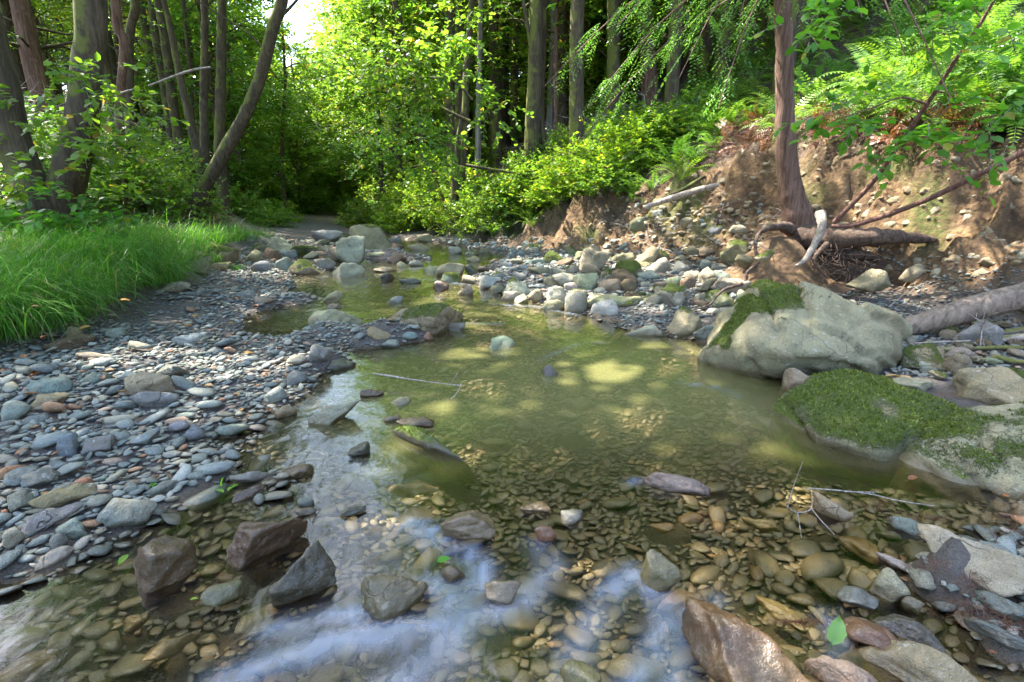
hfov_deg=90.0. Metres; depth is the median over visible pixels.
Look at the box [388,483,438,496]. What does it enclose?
boulder
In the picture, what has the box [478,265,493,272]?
stone
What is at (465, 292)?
stone
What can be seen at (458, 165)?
slender tree
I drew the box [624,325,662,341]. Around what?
boulder
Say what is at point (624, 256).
stone
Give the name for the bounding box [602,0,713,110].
slender tree
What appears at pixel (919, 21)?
fern
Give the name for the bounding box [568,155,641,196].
shrub
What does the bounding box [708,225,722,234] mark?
stone
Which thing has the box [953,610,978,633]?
stone
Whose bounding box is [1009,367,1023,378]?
stone
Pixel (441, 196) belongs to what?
shrub
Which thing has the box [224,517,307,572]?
boulder
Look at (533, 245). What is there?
fern
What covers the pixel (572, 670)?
boulder
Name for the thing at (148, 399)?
boulder
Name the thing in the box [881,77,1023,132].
fern
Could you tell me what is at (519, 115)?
shrub
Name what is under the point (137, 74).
conifer
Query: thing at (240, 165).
leafy tree
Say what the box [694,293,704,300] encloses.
stone
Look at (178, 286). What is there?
boulder
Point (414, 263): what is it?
stone
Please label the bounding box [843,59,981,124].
fern
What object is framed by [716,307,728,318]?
stone
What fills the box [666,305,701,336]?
boulder
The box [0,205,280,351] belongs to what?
grass
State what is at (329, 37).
leafy tree
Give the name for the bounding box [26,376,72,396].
boulder
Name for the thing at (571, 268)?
stone
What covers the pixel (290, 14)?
sky
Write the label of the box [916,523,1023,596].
boulder
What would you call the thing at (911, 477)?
leaf
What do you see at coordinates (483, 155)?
shrub
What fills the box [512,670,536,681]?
boulder
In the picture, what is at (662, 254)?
stone
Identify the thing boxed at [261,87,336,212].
leafy tree
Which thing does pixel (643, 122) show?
shrub
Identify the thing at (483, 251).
stone
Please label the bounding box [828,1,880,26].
fern
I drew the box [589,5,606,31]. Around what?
leafy tree
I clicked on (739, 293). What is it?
stone
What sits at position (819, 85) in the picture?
fern
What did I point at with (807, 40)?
leafy tree
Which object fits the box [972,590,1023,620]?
boulder
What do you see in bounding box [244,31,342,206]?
leafy tree
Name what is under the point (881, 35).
fern
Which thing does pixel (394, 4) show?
slender tree
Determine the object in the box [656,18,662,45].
leafy tree
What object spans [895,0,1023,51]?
fern
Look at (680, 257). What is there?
stone
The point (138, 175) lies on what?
shrub
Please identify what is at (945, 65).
fern
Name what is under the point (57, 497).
boulder
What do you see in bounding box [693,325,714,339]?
stone
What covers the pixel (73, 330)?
stone
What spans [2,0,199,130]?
conifer
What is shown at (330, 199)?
leafy tree
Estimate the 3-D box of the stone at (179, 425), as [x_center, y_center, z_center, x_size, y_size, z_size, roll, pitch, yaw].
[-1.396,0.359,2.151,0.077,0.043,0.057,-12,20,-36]
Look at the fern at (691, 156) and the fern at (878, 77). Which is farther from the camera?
the fern at (691, 156)
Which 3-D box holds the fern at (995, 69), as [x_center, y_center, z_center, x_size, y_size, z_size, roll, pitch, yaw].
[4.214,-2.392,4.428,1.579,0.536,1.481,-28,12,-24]
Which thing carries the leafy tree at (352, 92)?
on the ground at (394, 646)
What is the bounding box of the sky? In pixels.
[62,0,509,90]
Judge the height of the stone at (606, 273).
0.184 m
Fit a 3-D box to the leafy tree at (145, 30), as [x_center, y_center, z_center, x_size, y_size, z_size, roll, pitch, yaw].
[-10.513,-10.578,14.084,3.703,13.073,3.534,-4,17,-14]
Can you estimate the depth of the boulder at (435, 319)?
3.72 m
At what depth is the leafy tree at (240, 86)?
22.10 m
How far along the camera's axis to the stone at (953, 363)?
2.68 m
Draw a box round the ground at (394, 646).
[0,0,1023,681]
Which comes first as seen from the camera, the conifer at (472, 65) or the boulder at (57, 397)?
the boulder at (57, 397)
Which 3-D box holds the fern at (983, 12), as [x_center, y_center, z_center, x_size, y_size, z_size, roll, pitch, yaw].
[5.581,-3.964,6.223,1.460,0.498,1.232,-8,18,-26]
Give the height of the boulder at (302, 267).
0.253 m
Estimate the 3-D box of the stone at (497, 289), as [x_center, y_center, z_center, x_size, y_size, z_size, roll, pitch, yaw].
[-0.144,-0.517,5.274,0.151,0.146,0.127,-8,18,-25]
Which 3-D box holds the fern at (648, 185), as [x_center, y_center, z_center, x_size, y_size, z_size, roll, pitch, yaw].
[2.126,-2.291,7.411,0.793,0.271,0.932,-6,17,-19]
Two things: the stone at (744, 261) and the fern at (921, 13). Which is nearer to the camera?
the stone at (744, 261)
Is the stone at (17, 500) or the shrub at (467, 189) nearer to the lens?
the stone at (17, 500)
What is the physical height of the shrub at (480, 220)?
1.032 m
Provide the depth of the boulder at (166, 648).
1.21 m
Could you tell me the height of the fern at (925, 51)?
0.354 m
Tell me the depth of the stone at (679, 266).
5.56 m
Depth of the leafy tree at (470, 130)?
18.38 m
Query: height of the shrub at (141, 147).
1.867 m
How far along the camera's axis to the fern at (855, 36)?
9.12 m
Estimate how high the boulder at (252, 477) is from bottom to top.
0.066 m
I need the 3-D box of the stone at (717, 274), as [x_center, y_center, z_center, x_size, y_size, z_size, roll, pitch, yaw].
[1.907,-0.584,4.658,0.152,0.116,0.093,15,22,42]
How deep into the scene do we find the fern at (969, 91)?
4.15 m
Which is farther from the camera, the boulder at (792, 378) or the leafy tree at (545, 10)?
the leafy tree at (545, 10)
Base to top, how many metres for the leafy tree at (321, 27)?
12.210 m
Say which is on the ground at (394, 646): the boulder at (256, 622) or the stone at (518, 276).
the stone at (518, 276)
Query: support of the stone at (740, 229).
on the ground at (394, 646)
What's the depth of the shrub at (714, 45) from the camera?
12.41 m
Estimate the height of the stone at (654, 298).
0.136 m
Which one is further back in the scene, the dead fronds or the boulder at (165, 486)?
the dead fronds
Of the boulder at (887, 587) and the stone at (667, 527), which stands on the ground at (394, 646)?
the boulder at (887, 587)
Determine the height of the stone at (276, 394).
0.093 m
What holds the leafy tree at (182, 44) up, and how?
on the ground at (394, 646)
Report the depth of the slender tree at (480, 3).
11.25 m
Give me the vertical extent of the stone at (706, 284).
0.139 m
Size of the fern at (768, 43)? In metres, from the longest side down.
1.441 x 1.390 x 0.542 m
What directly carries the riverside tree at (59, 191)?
on the ground at (394, 646)
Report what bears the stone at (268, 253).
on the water
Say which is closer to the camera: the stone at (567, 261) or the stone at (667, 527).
the stone at (667, 527)
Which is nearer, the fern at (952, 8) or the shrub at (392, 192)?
the fern at (952, 8)
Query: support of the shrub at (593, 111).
on the ground at (394, 646)
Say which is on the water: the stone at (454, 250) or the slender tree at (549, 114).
the stone at (454, 250)
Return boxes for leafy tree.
[0,0,73,119]
[0,4,73,115]
[31,0,175,81]
[31,0,176,140]
[36,0,110,88]
[43,0,147,109]
[45,6,72,83]
[47,0,72,90]
[62,0,198,145]
[103,47,125,153]
[107,34,124,126]
[108,0,142,144]
[115,0,296,210]
[122,0,306,205]
[123,26,148,152]
[128,0,291,197]
[134,0,302,200]
[135,32,199,148]
[137,0,320,209]
[139,0,165,145]
[147,0,183,201]
[154,0,194,191]
[177,8,195,124]
[179,3,296,191]
[180,1,215,198]
[195,0,292,169]
[209,93,278,200]
[241,66,320,194]
[242,48,332,204]
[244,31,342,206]
[249,82,324,206]
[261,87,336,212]
[274,59,348,210]
[287,0,488,200]
[288,0,414,203]
[290,0,430,204]
[291,57,353,207]
[296,79,347,193]
[302,1,365,142]
[303,2,342,166]
[306,3,378,195]
[306,3,384,188]
[308,6,424,190]
[311,0,413,181]
[316,0,473,192]
[360,0,549,194]
[361,14,488,156]
[378,0,511,157]
[391,2,527,112]
[401,43,413,172]
[425,0,528,158]
[427,3,548,124]
[454,0,466,178]
[464,2,472,152]
[470,9,548,113]
[472,12,482,139]
[473,0,606,110]
[482,2,488,153]
[487,8,546,88]
[489,0,501,167]
[499,1,507,148]
[505,0,510,145]
[507,0,668,119]
[510,0,519,144]
[510,2,528,113]
[524,0,542,183]
[540,0,548,165]
[546,0,704,114]
[549,0,648,122]
[557,0,567,137]
[566,1,570,121]
[568,0,584,188]
[584,1,663,90]
[587,0,663,91]
[588,0,668,82]
[589,0,699,52]
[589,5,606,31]
[614,0,748,109]
[653,2,718,38]
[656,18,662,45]
[697,0,714,78]
[711,0,734,87]
[733,0,755,66]
[754,0,769,31]
[764,0,806,96]
[796,7,816,63]
[823,0,841,15]
[908,0,933,23]
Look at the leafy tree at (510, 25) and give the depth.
14.50 m
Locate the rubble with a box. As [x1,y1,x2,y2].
[585,129,1023,277]
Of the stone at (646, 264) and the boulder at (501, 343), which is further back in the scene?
the stone at (646, 264)
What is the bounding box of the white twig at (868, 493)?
[807,488,932,505]
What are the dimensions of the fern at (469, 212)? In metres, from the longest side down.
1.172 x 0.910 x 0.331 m
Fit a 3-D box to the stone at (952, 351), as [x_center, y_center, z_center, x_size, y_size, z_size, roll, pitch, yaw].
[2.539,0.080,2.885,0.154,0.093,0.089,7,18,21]
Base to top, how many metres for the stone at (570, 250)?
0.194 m
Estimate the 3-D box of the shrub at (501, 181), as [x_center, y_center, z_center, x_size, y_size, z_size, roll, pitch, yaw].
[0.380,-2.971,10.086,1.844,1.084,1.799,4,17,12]
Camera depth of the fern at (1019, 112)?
4.04 m
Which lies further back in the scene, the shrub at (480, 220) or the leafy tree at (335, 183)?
the leafy tree at (335, 183)
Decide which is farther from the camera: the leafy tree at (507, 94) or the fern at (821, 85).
the leafy tree at (507, 94)
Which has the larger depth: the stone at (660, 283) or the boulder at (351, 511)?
the stone at (660, 283)
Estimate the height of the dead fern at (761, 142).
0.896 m
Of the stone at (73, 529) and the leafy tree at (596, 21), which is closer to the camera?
the stone at (73, 529)
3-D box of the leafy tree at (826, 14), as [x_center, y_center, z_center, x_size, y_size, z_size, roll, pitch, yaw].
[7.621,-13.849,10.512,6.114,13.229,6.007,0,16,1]
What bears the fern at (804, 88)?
on the ground at (394, 646)
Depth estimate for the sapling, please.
3.05 m
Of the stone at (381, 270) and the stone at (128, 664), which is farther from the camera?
the stone at (381, 270)
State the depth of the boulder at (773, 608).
1.31 m
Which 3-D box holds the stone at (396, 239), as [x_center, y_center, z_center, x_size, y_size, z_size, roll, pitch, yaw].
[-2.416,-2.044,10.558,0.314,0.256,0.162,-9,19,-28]
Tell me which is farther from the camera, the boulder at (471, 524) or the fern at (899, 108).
the fern at (899, 108)
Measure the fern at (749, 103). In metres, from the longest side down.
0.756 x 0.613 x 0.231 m
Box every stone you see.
[0,400,31,421]
[0,622,48,660]
[2,527,25,548]
[3,466,37,486]
[7,490,34,512]
[46,631,71,649]
[49,533,68,549]
[54,517,87,539]
[56,432,78,456]
[65,326,81,335]
[71,476,92,484]
[79,372,112,383]
[81,434,115,455]
[104,327,126,338]
[104,653,155,678]
[123,617,147,633]
[168,420,189,431]
[184,424,205,440]
[186,255,211,274]
[210,262,231,270]
[216,570,238,583]
[236,290,255,296]
[245,249,261,261]
[251,261,270,271]
[252,243,265,250]
[254,297,272,303]
[261,248,281,259]
[264,386,287,403]
[274,257,293,270]
[274,404,296,419]
[279,250,297,258]
[286,354,306,363]
[286,370,307,385]
[290,507,316,518]
[297,497,313,507]
[300,239,314,242]
[303,251,319,258]
[306,344,329,361]
[314,258,335,269]
[315,239,329,245]
[319,245,329,249]
[323,290,345,305]
[327,303,341,310]
[328,246,338,261]
[347,441,369,457]
[360,389,383,398]
[361,260,371,265]
[364,526,382,540]
[366,252,383,256]
[366,326,390,340]
[373,267,395,274]
[379,273,394,284]
[380,339,398,349]
[383,415,401,423]
[387,253,406,264]
[388,296,402,305]
[389,236,401,241]
[389,397,410,406]
[392,243,403,248]
[397,261,408,268]
[398,278,421,285]
[403,332,417,339]
[407,243,429,250]
[409,260,423,268]
[416,234,433,241]
[421,253,432,256]
[423,265,437,277]
[423,332,434,341]
[433,280,449,293]
[436,263,465,279]
[440,272,461,288]
[441,565,465,583]
[448,246,461,253]
[448,323,464,334]
[457,285,472,300]
[461,275,476,284]
[464,250,478,255]
[465,264,477,275]
[466,255,479,264]
[478,248,489,253]
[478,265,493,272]
[488,258,499,263]
[489,271,506,277]
[490,284,505,295]
[500,261,512,267]
[500,291,518,306]
[502,600,538,631]
[510,258,522,263]
[511,272,526,279]
[514,294,527,306]
[527,267,549,273]
[528,289,543,302]
[531,258,545,263]
[534,525,556,544]
[541,300,564,317]
[541,365,557,379]
[543,250,562,262]
[544,275,559,285]
[552,267,566,274]
[555,257,574,266]
[560,509,582,525]
[563,264,579,273]
[564,282,577,290]
[564,291,587,316]
[565,245,576,255]
[571,288,586,295]
[574,251,581,259]
[581,262,600,273]
[587,293,602,298]
[589,245,601,250]
[598,278,620,291]
[600,267,612,278]
[602,249,613,256]
[604,653,666,681]
[611,253,634,260]
[612,268,638,282]
[615,260,641,276]
[621,279,636,291]
[621,301,635,306]
[625,291,646,296]
[629,216,644,231]
[636,246,658,264]
[636,270,659,279]
[640,261,652,266]
[640,281,651,286]
[643,293,662,304]
[647,257,670,272]
[650,522,676,532]
[653,284,662,292]
[654,282,665,287]
[657,249,669,259]
[664,277,681,285]
[674,255,686,260]
[674,260,690,272]
[679,217,692,227]
[680,276,695,288]
[684,246,698,254]
[684,271,699,278]
[692,299,708,306]
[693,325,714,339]
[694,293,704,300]
[697,248,714,258]
[698,267,714,281]
[698,277,716,290]
[699,259,711,270]
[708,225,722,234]
[710,263,728,270]
[713,270,729,278]
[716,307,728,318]
[720,239,748,265]
[729,225,747,233]
[734,290,744,301]
[735,254,753,268]
[754,250,774,261]
[898,263,924,282]
[901,596,924,615]
[906,335,919,343]
[917,361,938,371]
[928,370,947,379]
[937,344,953,357]
[938,326,958,337]
[943,352,972,375]
[945,347,977,357]
[953,339,973,347]
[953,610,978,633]
[970,355,981,362]
[972,350,988,355]
[973,338,992,345]
[976,357,1003,364]
[998,321,1012,327]
[1006,338,1023,345]
[1006,348,1023,356]
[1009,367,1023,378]
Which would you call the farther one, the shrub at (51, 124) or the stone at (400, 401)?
the shrub at (51, 124)
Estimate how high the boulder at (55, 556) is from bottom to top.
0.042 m
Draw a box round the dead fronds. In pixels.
[682,81,953,167]
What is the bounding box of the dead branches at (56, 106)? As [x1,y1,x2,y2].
[21,66,210,202]
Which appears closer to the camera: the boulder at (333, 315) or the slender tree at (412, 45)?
the boulder at (333, 315)
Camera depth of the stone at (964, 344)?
3.07 m
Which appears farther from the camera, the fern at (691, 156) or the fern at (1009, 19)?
the fern at (691, 156)
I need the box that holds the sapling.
[747,0,1023,223]
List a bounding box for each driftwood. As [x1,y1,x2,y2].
[909,340,970,343]
[946,345,1023,351]
[980,355,1023,364]
[1002,333,1023,342]
[1004,327,1023,333]
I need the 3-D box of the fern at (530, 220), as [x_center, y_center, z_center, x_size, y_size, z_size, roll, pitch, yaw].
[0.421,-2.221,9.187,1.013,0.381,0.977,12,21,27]
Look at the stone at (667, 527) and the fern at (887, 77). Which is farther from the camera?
the fern at (887, 77)
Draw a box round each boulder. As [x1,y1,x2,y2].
[0,647,57,681]
[20,468,60,487]
[21,501,83,533]
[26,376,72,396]
[28,483,98,508]
[31,392,68,410]
[34,545,73,571]
[43,333,96,349]
[96,498,157,528]
[123,371,176,395]
[127,391,178,407]
[129,427,160,444]
[133,534,197,606]
[141,633,201,660]
[142,480,178,495]
[156,364,189,376]
[161,281,190,292]
[171,332,206,343]
[200,580,243,606]
[204,243,238,262]
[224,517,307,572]
[229,471,270,483]
[231,484,265,504]
[234,609,274,634]
[259,604,287,618]
[266,236,292,251]
[268,540,336,608]
[281,463,313,479]
[288,259,322,275]
[290,245,323,253]
[307,399,360,433]
[308,309,364,325]
[311,230,343,241]
[326,359,355,372]
[332,262,365,284]
[335,235,365,264]
[339,505,365,515]
[349,224,391,249]
[361,574,427,622]
[388,302,463,341]
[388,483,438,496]
[391,424,476,484]
[396,416,433,428]
[441,510,495,541]
[479,275,500,290]
[485,580,520,604]
[488,335,515,352]
[502,277,530,294]
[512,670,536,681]
[519,501,549,514]
[546,286,566,305]
[552,272,573,285]
[560,659,601,681]
[573,272,598,289]
[579,248,610,270]
[587,294,643,306]
[590,299,618,314]
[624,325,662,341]
[640,549,682,599]
[643,472,710,495]
[657,589,709,632]
[658,282,686,306]
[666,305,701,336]
[681,597,809,681]
[697,278,912,389]
[704,289,733,307]
[710,277,751,292]
[741,517,780,531]
[754,595,801,622]
[768,368,961,485]
[779,367,808,396]
[804,655,877,681]
[813,491,854,525]
[837,585,878,609]
[837,640,978,681]
[838,535,880,564]
[842,616,898,649]
[845,269,890,291]
[865,567,910,612]
[870,614,946,652]
[875,552,912,573]
[887,516,923,540]
[888,401,1023,503]
[892,376,933,391]
[899,342,946,371]
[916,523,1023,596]
[953,320,1004,345]
[954,366,1023,404]
[963,619,1023,650]
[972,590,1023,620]
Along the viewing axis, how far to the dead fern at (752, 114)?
7.36 m
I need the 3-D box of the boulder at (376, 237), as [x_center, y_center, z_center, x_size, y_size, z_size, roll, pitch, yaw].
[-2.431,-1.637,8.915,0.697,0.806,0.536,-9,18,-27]
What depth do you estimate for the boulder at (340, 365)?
3.00 m
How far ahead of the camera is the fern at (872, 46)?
8.64 m
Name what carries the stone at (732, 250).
on the ground at (394, 646)
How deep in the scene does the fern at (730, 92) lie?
9.29 m
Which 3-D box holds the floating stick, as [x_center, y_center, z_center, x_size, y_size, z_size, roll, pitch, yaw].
[-0.473,0.183,2.675,0.575,0.073,0.169,12,20,35]
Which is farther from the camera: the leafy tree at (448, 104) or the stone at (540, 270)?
the leafy tree at (448, 104)
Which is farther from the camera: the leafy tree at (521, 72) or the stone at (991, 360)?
the leafy tree at (521, 72)
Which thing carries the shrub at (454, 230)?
on the ground at (394, 646)
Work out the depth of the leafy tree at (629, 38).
18.16 m
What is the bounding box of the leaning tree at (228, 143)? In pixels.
[179,0,298,221]
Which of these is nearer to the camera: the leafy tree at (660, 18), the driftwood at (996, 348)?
the driftwood at (996, 348)
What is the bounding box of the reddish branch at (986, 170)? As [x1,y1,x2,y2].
[831,149,1023,227]
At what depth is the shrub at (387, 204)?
13.41 m
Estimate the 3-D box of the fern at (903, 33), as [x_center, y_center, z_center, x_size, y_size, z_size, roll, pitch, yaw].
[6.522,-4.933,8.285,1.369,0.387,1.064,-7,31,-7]
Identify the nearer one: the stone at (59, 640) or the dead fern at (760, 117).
the stone at (59, 640)
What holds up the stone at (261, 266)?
on the ground at (394, 646)
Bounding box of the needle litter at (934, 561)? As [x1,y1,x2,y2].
[740,390,1023,637]
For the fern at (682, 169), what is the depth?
6.82 m
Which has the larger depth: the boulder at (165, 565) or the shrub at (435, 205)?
the shrub at (435, 205)
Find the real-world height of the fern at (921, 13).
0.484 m
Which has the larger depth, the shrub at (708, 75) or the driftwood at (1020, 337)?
the shrub at (708, 75)
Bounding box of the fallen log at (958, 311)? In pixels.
[904,282,1023,334]
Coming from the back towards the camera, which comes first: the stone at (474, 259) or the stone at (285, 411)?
the stone at (474, 259)
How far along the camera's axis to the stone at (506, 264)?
6.63 m
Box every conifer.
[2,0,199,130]
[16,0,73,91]
[36,3,72,104]
[53,0,213,142]
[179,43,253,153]
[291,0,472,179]
[305,3,334,137]
[402,0,569,151]
[544,0,992,309]
[687,0,700,44]
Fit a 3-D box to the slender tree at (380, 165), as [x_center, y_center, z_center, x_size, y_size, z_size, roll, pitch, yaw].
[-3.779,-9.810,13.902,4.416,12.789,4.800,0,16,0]
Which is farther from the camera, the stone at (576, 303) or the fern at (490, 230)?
the fern at (490, 230)
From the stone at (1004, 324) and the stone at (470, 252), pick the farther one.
the stone at (470, 252)
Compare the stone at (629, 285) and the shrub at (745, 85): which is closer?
the stone at (629, 285)
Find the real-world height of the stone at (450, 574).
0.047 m
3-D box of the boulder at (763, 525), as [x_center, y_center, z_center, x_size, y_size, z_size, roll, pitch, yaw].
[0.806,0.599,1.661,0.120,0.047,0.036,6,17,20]
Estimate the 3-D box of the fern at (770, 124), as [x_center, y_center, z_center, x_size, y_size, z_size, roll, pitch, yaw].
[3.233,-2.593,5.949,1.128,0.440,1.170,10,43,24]
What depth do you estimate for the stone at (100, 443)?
1.97 m
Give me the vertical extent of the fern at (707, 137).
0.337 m
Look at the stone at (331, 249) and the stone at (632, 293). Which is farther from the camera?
the stone at (331, 249)
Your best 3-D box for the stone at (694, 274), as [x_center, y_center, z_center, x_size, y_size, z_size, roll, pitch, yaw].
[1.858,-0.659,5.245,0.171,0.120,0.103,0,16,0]
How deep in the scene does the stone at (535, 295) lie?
4.78 m
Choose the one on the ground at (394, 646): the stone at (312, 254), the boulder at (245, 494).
the stone at (312, 254)
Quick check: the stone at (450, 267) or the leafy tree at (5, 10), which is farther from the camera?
the leafy tree at (5, 10)
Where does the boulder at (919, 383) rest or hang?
on the ground at (394, 646)
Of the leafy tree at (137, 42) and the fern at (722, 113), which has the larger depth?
the leafy tree at (137, 42)
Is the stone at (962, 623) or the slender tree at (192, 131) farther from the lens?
the slender tree at (192, 131)
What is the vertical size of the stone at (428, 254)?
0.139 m
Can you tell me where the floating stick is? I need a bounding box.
[373,373,461,398]
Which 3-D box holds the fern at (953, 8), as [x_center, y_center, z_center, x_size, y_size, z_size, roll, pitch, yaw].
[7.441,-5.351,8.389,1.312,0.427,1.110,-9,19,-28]
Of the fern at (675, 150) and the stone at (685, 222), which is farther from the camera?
the fern at (675, 150)
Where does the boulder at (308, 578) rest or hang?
in the water
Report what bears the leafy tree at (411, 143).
on the ground at (394, 646)
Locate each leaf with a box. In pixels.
[118,551,131,565]
[432,556,449,564]
[827,614,846,653]
[907,475,916,480]
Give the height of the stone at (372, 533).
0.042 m
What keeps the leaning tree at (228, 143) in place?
on the ground at (394, 646)
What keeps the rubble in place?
on the ground at (394, 646)
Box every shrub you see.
[0,91,175,234]
[28,113,157,198]
[44,147,166,209]
[85,128,240,224]
[100,129,195,198]
[114,194,158,217]
[137,144,171,176]
[141,172,230,219]
[147,151,248,200]
[212,181,274,219]
[238,201,301,227]
[260,199,307,221]
[268,170,337,214]
[327,190,363,215]
[333,177,367,195]
[333,195,380,226]
[353,171,380,201]
[358,198,380,211]
[367,202,394,226]
[368,164,449,224]
[369,158,428,203]
[370,191,409,224]
[374,202,430,233]
[382,181,436,223]
[383,190,443,229]
[391,155,497,230]
[419,134,486,166]
[421,200,447,230]
[427,193,488,240]
[430,167,449,228]
[444,181,504,220]
[455,194,511,240]
[464,174,506,214]
[466,134,511,169]
[474,176,541,218]
[475,172,538,208]
[478,192,538,227]
[483,99,525,135]
[483,107,525,142]
[483,161,549,211]
[491,144,552,187]
[497,180,538,228]
[503,150,561,187]
[509,114,545,139]
[511,87,698,192]
[515,123,588,175]
[517,172,584,209]
[528,131,616,195]
[531,173,573,198]
[532,147,579,182]
[551,117,610,164]
[558,110,669,182]
[567,96,594,117]
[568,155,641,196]
[584,99,625,124]
[588,94,655,145]
[588,101,684,175]
[602,102,700,152]
[629,101,698,147]
[634,100,711,144]
[669,81,734,128]
[679,68,737,104]
[690,26,737,58]
[702,43,751,70]
[707,86,753,108]
[721,76,767,103]
[728,47,767,76]
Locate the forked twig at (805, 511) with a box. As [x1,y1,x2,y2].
[787,462,834,538]
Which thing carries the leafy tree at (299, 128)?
on the ground at (394, 646)
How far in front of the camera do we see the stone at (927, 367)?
2.79 m
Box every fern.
[450,204,486,218]
[451,216,476,234]
[477,219,516,234]
[497,214,525,223]
[501,207,548,226]
[522,239,542,248]
[523,194,562,211]
[609,170,644,202]
[626,172,673,190]
[639,136,706,169]
[648,147,719,179]
[659,129,705,155]
[662,84,745,111]
[667,141,718,161]
[669,97,771,138]
[676,94,707,104]
[677,130,742,151]
[683,84,716,108]
[685,114,739,138]
[708,104,740,122]
[711,82,770,102]
[712,96,774,125]
[713,123,739,148]
[715,51,775,86]
[716,110,773,167]
[717,92,752,110]
[717,104,737,136]
[728,49,765,69]
[737,50,772,66]
[737,85,810,113]
[739,86,835,148]
[739,97,769,127]
[740,106,772,126]
[741,110,774,151]
[742,91,774,107]
[746,107,774,132]
[750,26,775,53]
[750,118,775,152]
[753,52,822,88]
[757,42,802,73]
[764,39,819,60]
[772,68,850,116]
[794,49,840,81]
[794,69,842,101]
[795,87,839,149]
[796,78,915,125]
[798,101,856,157]
[800,77,866,97]
[801,50,858,77]
[807,34,920,110]
[808,101,885,143]
[809,96,869,143]
[810,67,875,88]
[812,22,837,41]
[812,45,892,82]
[813,80,851,97]
[815,7,875,41]
[818,44,980,100]
[826,70,928,117]
[827,28,987,87]
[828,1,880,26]
[828,49,954,104]
[832,27,905,56]
[837,23,903,49]
[842,21,960,68]
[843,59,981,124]
[848,35,936,71]
[855,13,946,54]
[855,37,893,53]
[859,73,952,134]
[860,95,925,153]
[866,0,949,32]
[866,57,1015,115]
[870,0,954,26]
[870,88,899,152]
[871,24,950,47]
[872,66,990,108]
[879,29,998,72]
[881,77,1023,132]
[886,49,1023,102]
[890,104,919,154]
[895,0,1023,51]
[895,84,1023,134]
[897,11,1023,72]
[904,46,1011,80]
[904,72,1023,135]
[906,23,1023,113]
[907,86,1017,160]
[908,74,1020,129]
[909,52,1023,150]
[912,12,1023,65]
[916,0,1023,31]
[917,15,1023,72]
[919,0,1016,48]
[919,73,992,90]
[922,2,981,15]
[922,27,1023,95]
[924,16,1023,47]
[925,0,980,22]
[929,44,1023,111]
[930,23,1020,90]
[932,19,1023,75]
[934,81,1023,125]
[939,23,1023,81]
[947,51,1023,65]
[955,96,1023,128]
[957,23,1015,50]
[969,2,1022,28]
[978,0,1023,12]
[979,48,1023,106]
[987,2,1023,32]
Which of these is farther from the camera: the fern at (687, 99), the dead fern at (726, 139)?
the fern at (687, 99)
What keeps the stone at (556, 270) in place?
on the ground at (394, 646)
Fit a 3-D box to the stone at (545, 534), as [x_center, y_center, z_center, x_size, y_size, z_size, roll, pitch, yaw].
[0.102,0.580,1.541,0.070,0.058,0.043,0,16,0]
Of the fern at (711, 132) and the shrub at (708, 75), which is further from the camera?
the shrub at (708, 75)
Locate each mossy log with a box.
[643,183,718,209]
[653,175,705,200]
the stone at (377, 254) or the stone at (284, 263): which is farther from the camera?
the stone at (377, 254)
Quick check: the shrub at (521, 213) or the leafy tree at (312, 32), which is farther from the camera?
the leafy tree at (312, 32)
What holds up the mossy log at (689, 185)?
on the rubble
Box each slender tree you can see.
[108,0,235,182]
[108,0,273,218]
[110,0,134,215]
[125,0,139,204]
[199,0,291,215]
[209,0,285,215]
[227,2,341,214]
[286,0,440,204]
[312,0,445,189]
[346,0,552,234]
[370,0,528,170]
[385,0,528,193]
[426,0,603,155]
[460,0,669,149]
[466,0,633,147]
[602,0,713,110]
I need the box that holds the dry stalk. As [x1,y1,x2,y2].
[48,321,74,338]
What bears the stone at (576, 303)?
on the ground at (394, 646)
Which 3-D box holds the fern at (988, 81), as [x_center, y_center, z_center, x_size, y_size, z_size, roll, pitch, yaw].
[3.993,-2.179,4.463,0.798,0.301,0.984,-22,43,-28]
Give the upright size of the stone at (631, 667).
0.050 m
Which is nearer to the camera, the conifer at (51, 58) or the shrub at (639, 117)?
the shrub at (639, 117)
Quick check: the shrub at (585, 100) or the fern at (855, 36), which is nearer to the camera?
the fern at (855, 36)
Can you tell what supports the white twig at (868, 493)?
on the water
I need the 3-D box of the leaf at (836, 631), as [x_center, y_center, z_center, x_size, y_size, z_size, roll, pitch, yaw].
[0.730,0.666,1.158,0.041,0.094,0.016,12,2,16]
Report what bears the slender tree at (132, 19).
on the ground at (394, 646)
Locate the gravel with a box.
[0,203,1023,681]
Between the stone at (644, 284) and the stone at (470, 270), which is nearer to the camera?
the stone at (644, 284)
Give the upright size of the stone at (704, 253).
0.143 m
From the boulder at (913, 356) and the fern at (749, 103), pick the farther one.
the fern at (749, 103)
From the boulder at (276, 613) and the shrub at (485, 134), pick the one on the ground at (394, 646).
the shrub at (485, 134)
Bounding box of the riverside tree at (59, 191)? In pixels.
[0,0,189,251]
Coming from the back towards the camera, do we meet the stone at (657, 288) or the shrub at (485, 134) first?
the shrub at (485, 134)
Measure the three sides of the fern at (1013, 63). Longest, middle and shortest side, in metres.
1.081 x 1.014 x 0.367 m
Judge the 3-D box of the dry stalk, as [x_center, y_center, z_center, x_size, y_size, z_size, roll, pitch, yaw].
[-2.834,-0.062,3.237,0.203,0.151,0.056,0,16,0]
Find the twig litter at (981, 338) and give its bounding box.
[616,171,1023,357]
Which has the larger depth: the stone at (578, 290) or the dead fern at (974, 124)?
the stone at (578, 290)
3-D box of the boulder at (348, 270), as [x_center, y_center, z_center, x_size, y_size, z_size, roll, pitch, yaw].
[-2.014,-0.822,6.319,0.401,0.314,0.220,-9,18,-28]
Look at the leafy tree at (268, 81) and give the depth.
25.29 m
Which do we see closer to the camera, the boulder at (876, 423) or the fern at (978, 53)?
the boulder at (876, 423)

